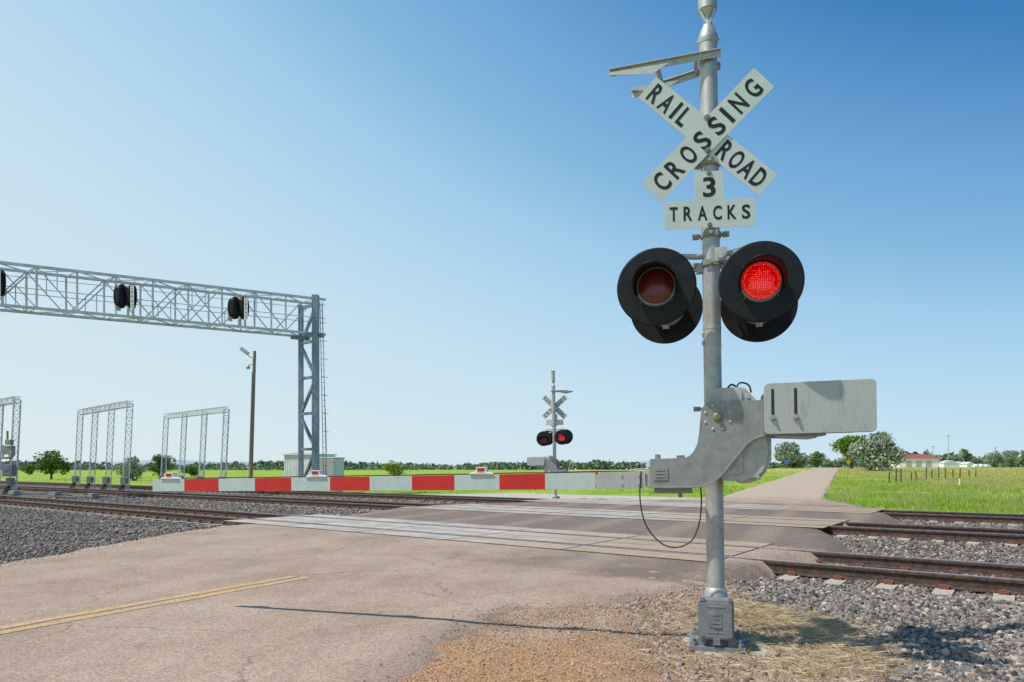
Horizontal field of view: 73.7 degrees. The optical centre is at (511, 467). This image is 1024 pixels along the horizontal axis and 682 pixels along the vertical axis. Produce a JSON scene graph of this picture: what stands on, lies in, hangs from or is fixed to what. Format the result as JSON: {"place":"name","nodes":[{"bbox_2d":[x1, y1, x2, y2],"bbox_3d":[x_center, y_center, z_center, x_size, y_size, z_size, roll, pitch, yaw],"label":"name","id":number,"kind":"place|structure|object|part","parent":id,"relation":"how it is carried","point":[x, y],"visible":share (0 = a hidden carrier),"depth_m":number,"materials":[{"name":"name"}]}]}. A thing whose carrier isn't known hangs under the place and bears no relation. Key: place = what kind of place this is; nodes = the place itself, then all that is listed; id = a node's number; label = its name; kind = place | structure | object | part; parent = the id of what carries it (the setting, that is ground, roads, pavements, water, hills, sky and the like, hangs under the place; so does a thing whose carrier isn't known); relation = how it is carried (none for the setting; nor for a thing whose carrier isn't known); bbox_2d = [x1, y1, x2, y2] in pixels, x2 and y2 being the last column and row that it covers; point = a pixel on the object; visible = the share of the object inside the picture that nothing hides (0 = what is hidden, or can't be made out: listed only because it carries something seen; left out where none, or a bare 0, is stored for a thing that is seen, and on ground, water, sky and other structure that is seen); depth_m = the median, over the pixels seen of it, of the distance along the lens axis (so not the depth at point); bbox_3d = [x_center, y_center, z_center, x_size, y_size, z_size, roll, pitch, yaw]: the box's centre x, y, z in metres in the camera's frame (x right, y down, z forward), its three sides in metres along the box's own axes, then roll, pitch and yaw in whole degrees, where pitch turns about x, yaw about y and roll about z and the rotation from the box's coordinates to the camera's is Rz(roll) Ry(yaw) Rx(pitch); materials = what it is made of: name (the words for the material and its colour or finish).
{"place":"outdoors","nodes":[
{"label":"outdoors","id":0,"kind":"place"},
{"bbox_2d":[0,468,898,681],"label":"road","id":1,"kind":"structure","parent":0,"point":[352,607],"depth_m":7.68,"materials":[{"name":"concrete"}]},
{"bbox_2d":[0,575,311,633],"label":"road centre marking","id":2,"kind":"object","parent":1,"relation":"on","point":[112,608],"visible":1,"depth_m":6.66,"materials":[{"name":"yellow paint"}]},
{"bbox_2d":[1,515,778,681],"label":"stray stones","id":3,"kind":"object","parent":1,"relation":"on","point":[454,630],"visible":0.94,"depth_m":7.24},
{"bbox_2d":[225,514,771,561],"bbox_3d":[-1.361,1.344,14.664,12.698,0.004,3.024,0,0,37],"label":"crossing surface","id":4,"kind":"object","parent":1,"relation":"on","point":[490,532],"visible":0.98,"depth_m":13.29,"materials":[{"name":"concrete"}]},
{"bbox_2d":[420,504,848,527],"bbox_3d":[2.699,1.344,20.118,12.698,0.004,3.024,0,0,37],"label":"crossing surface","id":5,"kind":"object","parent":1,"relation":"on","point":[688,517],"visible":0.93,"depth_m":19.11,"materials":[{"name":"concrete"}]},
{"bbox_2d":[525,498,883,513],"bbox_3d":[6.280,1.344,24.930,12.698,0.004,3.024,0,0,37],"label":"crossing surface","id":6,"kind":"object","parent":1,"relation":"on","point":[759,507],"visible":0.91,"depth_m":24.15,"materials":[{"name":"concrete"}]},
{"bbox_2d":[82,459,835,467],"bbox_3d":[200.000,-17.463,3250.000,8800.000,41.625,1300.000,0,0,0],"label":"distant hills","id":7,"kind":"structure","parent":0,"point":[143,462],"depth_m":2983.99,"materials":[{"name":"green plant"}]},
{"bbox_2d":[0,484,1023,681],"bbox_3d":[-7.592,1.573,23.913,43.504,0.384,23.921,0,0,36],"label":"ballast gravel","id":8,"kind":"structure","parent":0,"point":[981,628],"depth_m":7.50,"materials":[{"name":"grey gravel"}]},
{"bbox_2d":[0,396,21,494],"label":"lattice frame","id":9,"kind":"object","parent":8,"relation":"on","point":[10,481],"visible":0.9,"depth_m":39.55,"materials":[{"name":"metal"}]},
{"bbox_2d":[0,431,14,458],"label":"relay equipment","id":10,"kind":"object","parent":9,"relation":"attached to","point":[9,451],"visible":1,"depth_m":38.95,"materials":[{"name":"grey metal"}]},
{"bbox_2d":[2,464,15,475],"bbox_3d":[-28.800,0.150,39.080,0.620,0.700,0.340,0,0,0],"label":"equipment box","id":11,"kind":"object","parent":9,"relation":"attached to","point":[8,469],"visible":1,"depth_m":38.92,"materials":[{"name":"grey metal"}]},
{"bbox_2d":[7,491,31,494],"bbox_3d":[-27.520,1.416,37.998,0.841,0.273,1.775,0,0,-17],"label":"switch machine","id":12,"kind":"object","parent":8,"relation":"on","point":[14,493],"visible":1,"depth_m":37.40,"materials":[{"name":"grey metal"}]},
{"bbox_2d":[48,492,72,495],"bbox_3d":[-24.320,1.416,36.598,0.841,0.273,1.775,0,0,-17],"label":"switch machine","id":13,"kind":"object","parent":8,"relation":"on","point":[55,494],"visible":1,"depth_m":36.02,"materials":[{"name":"grey metal"}]},
{"bbox_2d":[84,493,106,497],"bbox_3d":[-21.020,1.416,34.398,0.841,0.273,1.775,0,0,-17],"label":"switch machine","id":14,"kind":"object","parent":8,"relation":"on","point":[92,495],"visible":1,"depth_m":33.79,"materials":[{"name":"grey metal"}]},
{"bbox_2d":[69,400,133,490],"bbox_3d":[-27.027,-1.161,44.619,10.443,5.858,0.988,0,0,42],"label":"lattice frame","id":15,"kind":"object","parent":8,"relation":"on","point":[105,480],"visible":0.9,"depth_m":43.78,"materials":[{"name":"metal"}]},
{"bbox_2d":[159,406,229,478],"bbox_3d":[-22.928,-1.161,48.619,10.588,5.858,0.989,0,0,42],"label":"lattice frame","id":16,"kind":"object","parent":8,"relation":"on","point":[186,415],"visible":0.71,"depth_m":47.82,"materials":[{"name":"metal"}]},
{"bbox_2d":[0,495,1023,601],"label":"railroad track","id":17,"kind":"structure","parent":8,"relation":"on","point":[1006,582],"depth_m":9.97,"materials":[{"name":"steel"},{"name":"brown metal"}]},
{"bbox_2d":[0,485,1023,546],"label":"railroad track","id":18,"kind":"structure","parent":8,"relation":"on","point":[974,535],"depth_m":20.36,"materials":[{"name":"steel"},{"name":"brown metal"}]},
{"bbox_2d":[0,481,1023,525],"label":"railroad track","id":19,"kind":"structure","parent":8,"relation":"on","point":[981,518],"depth_m":30.53,"materials":[{"name":"steel"},{"name":"brown metal"}]},
{"bbox_2d":[0,0,1023,465],"label":"sky","id":20,"kind":"structure","parent":0,"point":[459,184],"materials":[{"name":"blue"}]},
{"bbox_2d":[1,468,1023,513],"bbox_3d":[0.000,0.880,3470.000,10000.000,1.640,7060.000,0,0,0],"label":"ground","id":21,"kind":"structure","parent":0,"point":[100,474],"depth_m":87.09,"materials":[{"name":"green plant"}]},
{"bbox_2d":[20,465,37,474],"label":"tree","id":22,"kind":"object","parent":21,"relation":"on","point":[29,469],"visible":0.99,"depth_m":149.57,"materials":[{"name":"green plant"}]},
{"bbox_2d":[33,449,72,478],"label":"tree","id":23,"kind":"object","parent":21,"relation":"on","point":[51,461],"visible":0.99,"depth_m":94.77,"materials":[{"name":"green plant"}]},
{"bbox_2d":[112,456,147,480],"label":"tree","id":24,"kind":"object","parent":21,"relation":"on","point":[136,470],"visible":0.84,"depth_m":84.48,"materials":[{"name":"green plant"}]},
{"bbox_2d":[147,454,177,476],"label":"tree","id":25,"kind":"object","parent":21,"relation":"on","point":[157,459],"visible":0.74,"depth_m":89.63,"materials":[{"name":"green plant"}]},
{"bbox_2d":[0,261,328,477],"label":"signal bridge","id":26,"kind":"structure","parent":21,"relation":"on","point":[306,335],"depth_m":38.50,"materials":[{"name":"grey metal"}]},
{"bbox_2d":[0,270,5,303],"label":"railway signal","id":27,"kind":"object","parent":26,"relation":"on","point":[2,283],"visible":1,"depth_m":33.22,"materials":[{"name":"black paint"}]},
{"bbox_2d":[113,284,136,315],"bbox_3d":[-20.288,-8.840,35.896,1.660,1.640,0.870,0,0,22],"label":"railway signal","id":28,"kind":"object","parent":26,"relation":"attached to","point":[123,295],"visible":1,"depth_m":35.64,"materials":[{"name":"black paint"}]},
{"bbox_2d":[227,296,248,325],"bbox_3d":[-15.401,-8.840,38.505,1.660,1.640,0.870,0,0,22],"label":"railway signal","id":29,"kind":"object","parent":26,"relation":"attached to","point":[237,307],"visible":1,"depth_m":38.25,"materials":[{"name":"black paint"}]},
{"bbox_2d":[181,465,198,476],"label":"tree","id":30,"kind":"object","parent":21,"relation":"on","point":[193,471],"visible":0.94,"depth_m":119.41,"materials":[{"name":"green plant"}]},
{"bbox_2d":[1,463,421,469],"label":"distant woodland","id":31,"kind":"object","parent":21,"relation":"on","point":[279,467],"visible":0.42,"depth_m":426.71,"materials":[{"name":"green plant"}]},
{"bbox_2d":[239,347,255,476],"bbox_3d":[-23.341,-4.461,59.942,1.439,12.194,0.482,2,0,0],"label":"light pole","id":32,"kind":"object","parent":21,"relation":"on","point":[252,414],"visible":0.97,"depth_m":59.86,"materials":[{"name":"brown wood"}]},
{"bbox_2d":[282,452,336,477],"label":"equipment shed","id":33,"kind":"structure","parent":21,"relation":"on","point":[290,464],"depth_m":51.18,"materials":[{"name":"silver metal"}]},
{"bbox_2d":[304,461,310,474],"bbox_3d":[-15.371,0.500,50.737,0.900,2.000,0.090,0,0,22],"label":"door","id":34,"kind":"structure","parent":33,"relation":"in","point":[305,462],"depth_m":50.69,"materials":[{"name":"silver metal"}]},
{"bbox_2d":[319,457,344,491],"bbox_3d":[-12.002,0.487,45.195,1.450,2.325,1.210,0,0,20],"label":"equipment cabinet","id":35,"kind":"object","parent":21,"relation":"on","point":[335,466],"visible":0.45,"depth_m":44.69,"materials":[{"name":"silver metal"}]},
{"bbox_3d":[-12.508,0.450,44.770,0.620,1.900,0.065,0,0,20],"label":"door","id":36,"kind":"part","parent":35,"relation":"part of","materials":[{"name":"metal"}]},
{"bbox_3d":[-11.887,0.450,44.544,0.620,1.900,0.065,0,0,20],"label":"door","id":37,"kind":"part","parent":35,"relation":"part of","materials":[{"name":"metal"}]},
{"bbox_2d":[382,460,404,474],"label":"tree","id":38,"kind":"object","parent":21,"relation":"on","point":[392,469],"visible":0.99,"depth_m":109.35,"materials":[{"name":"green plant"}]},
{"bbox_2d":[1,458,1018,469],"bbox_3d":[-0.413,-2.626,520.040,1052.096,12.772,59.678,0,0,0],"label":"distant woodland","id":39,"kind":"object","parent":21,"relation":"on","point":[594,464],"visible":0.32,"depth_m":505.11,"materials":[{"name":"green plant"}]},
{"bbox_2d":[403,587,880,681],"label":"loose pebbles","id":40,"kind":"object","parent":21,"relation":"on","point":[567,662],"visible":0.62,"depth_m":5.11,"materials":[{"name":"brown gravel"}]},
{"bbox_2d":[773,441,809,467],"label":"tree","id":41,"kind":"object","parent":21,"relation":"on","point":[791,453],"visible":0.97,"depth_m":123.78,"materials":[{"name":"green plant"}]},
{"bbox_2d":[807,451,826,467],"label":"tree","id":42,"kind":"object","parent":21,"relation":"on","point":[815,458],"visible":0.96,"depth_m":149.26,"materials":[{"name":"green plant"}]},
{"bbox_2d":[829,435,866,468],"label":"tree","id":43,"kind":"object","parent":21,"relation":"on","point":[847,440],"visible":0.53,"depth_m":117.43,"materials":[{"name":"green plant"}]},
{"bbox_2d":[847,431,908,470],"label":"tree","id":44,"kind":"object","parent":21,"relation":"on","point":[878,457],"visible":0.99,"depth_m":94.01,"materials":[{"name":"green plant"}]},
{"bbox_2d":[891,454,938,467],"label":"farm building","id":45,"kind":"structure","parent":21,"relation":"on","point":[919,460],"depth_m":250.71,"materials":[{"name":"white paint"}]},
{"bbox_2d":[906,461,911,466],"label":"door","id":46,"kind":"structure","parent":45,"relation":"in","point":[908,463],"depth_m":250.94,"materials":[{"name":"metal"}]},
{"bbox_2d":[916,461,921,467],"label":"door","id":47,"kind":"structure","parent":45,"relation":"in","point":[918,463],"depth_m":250.48,"materials":[{"name":"metal"}]},
{"bbox_2d":[926,461,931,466],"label":"door","id":48,"kind":"structure","parent":45,"relation":"in","point":[928,463],"depth_m":250.03,"materials":[{"name":"metal"}]},
{"bbox_2d":[826,476,1023,513],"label":"seed heads","id":49,"kind":"object","parent":21,"relation":"on","point":[939,496],"visible":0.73,"depth_m":30.48,"materials":[{"name":"plant"}]},
{"bbox_2d":[888,467,975,481],"bbox_3d":[35.954,0.581,57.956,23.140,1.302,0.533,0,0,-43],"label":"fence","id":50,"kind":"object","parent":21,"relation":"on","point":[952,473],"visible":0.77,"depth_m":56.45,"materials":[{"name":"wood"}]},
{"bbox_2d":[939,460,957,467],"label":"outbuilding","id":51,"kind":"structure","parent":21,"relation":"on","point":[944,463],"depth_m":268.00,"materials":[{"name":"white paint"}]},
{"bbox_2d":[947,435,949,467],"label":"yard light","id":52,"kind":"object","parent":21,"relation":"on","point":[948,450],"visible":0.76,"depth_m":259.90,"materials":[{"name":"metal"}]},
{"bbox_2d":[881,448,1023,467],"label":"distant woodland","id":53,"kind":"object","parent":21,"relation":"on","point":[964,455],"visible":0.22,"depth_m":367.94,"materials":[{"name":"green plant"}]},
{"bbox_2d":[959,462,973,467],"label":"outbuilding","id":54,"kind":"structure","parent":21,"relation":"on","point":[966,464],"depth_m":288.52,"materials":[{"name":"white paint"}]},
{"bbox_2d":[983,450,1007,467],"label":"tree","id":55,"kind":"object","parent":21,"relation":"on","point":[996,457],"visible":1,"depth_m":149.24,"materials":[{"name":"green plant"}]},
{"bbox_2d":[1001,449,1021,466],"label":"tree","id":56,"kind":"object","parent":21,"relation":"on","point":[1012,457],"visible":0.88,"depth_m":159.54,"materials":[{"name":"green plant"}]},
{"bbox_2d":[423,493,704,499],"bbox_3d":[4.456,1.420,31.520,21.496,0.060,5.099,0,0,37],"label":"gravel apron","id":57,"kind":"object","parent":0,"point":[550,496],"visible":0.4,"depth_m":33.54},
{"bbox_2d":[527,371,649,498],"bbox_3d":[4.088,-1.324,29.681,7.038,6.026,1.450,-1,0,16],"label":"crossing signal","id":58,"kind":"object","parent":57,"relation":"on","point":[554,437],"visible":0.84,"depth_m":30.25,"materials":[{"name":"metal"}]},
{"bbox_2d":[395,571,888,681],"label":"dirt shoulder","id":59,"kind":"object","parent":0,"point":[463,675],"visible":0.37,"depth_m":5.02},
{"bbox_2d":[539,581,888,681],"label":"dirt stones","id":60,"kind":"object","parent":59,"relation":"on","point":[657,601],"visible":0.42,"depth_m":5.22,"materials":[{"name":"gravel"}]},
{"bbox_2d":[681,636,780,655],"bbox_3d":[1.655,1.502,5.225,0.647,0.296,0.550,0,0,0],"label":"footing","id":61,"kind":"object","parent":59,"relation":"on","point":[762,650],"visible":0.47,"depth_m":5.03,"materials":[{"name":"concrete"}]},
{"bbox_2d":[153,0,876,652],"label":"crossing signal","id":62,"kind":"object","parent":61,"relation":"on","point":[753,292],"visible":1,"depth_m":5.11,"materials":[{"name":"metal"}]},
{"bbox_2d":[631,609,863,681],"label":"weeds","id":63,"kind":"object","parent":59,"relation":"on","point":[748,650],"visible":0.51,"depth_m":4.97,"materials":[{"name":"plant"}]},
{"bbox_2d":[540,586,1020,681],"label":"dry straw","id":64,"kind":"object","parent":59,"relation":"on","point":[765,617],"visible":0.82,"depth_m":5.35,"materials":[{"name":"beige plant"}]},
{"bbox_2d":[806,467,1023,487],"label":"dry field grass","id":65,"kind":"structure","parent":0,"point":[1017,475],"depth_m":72.08,"materials":[{"name":"plant"}]}
]}

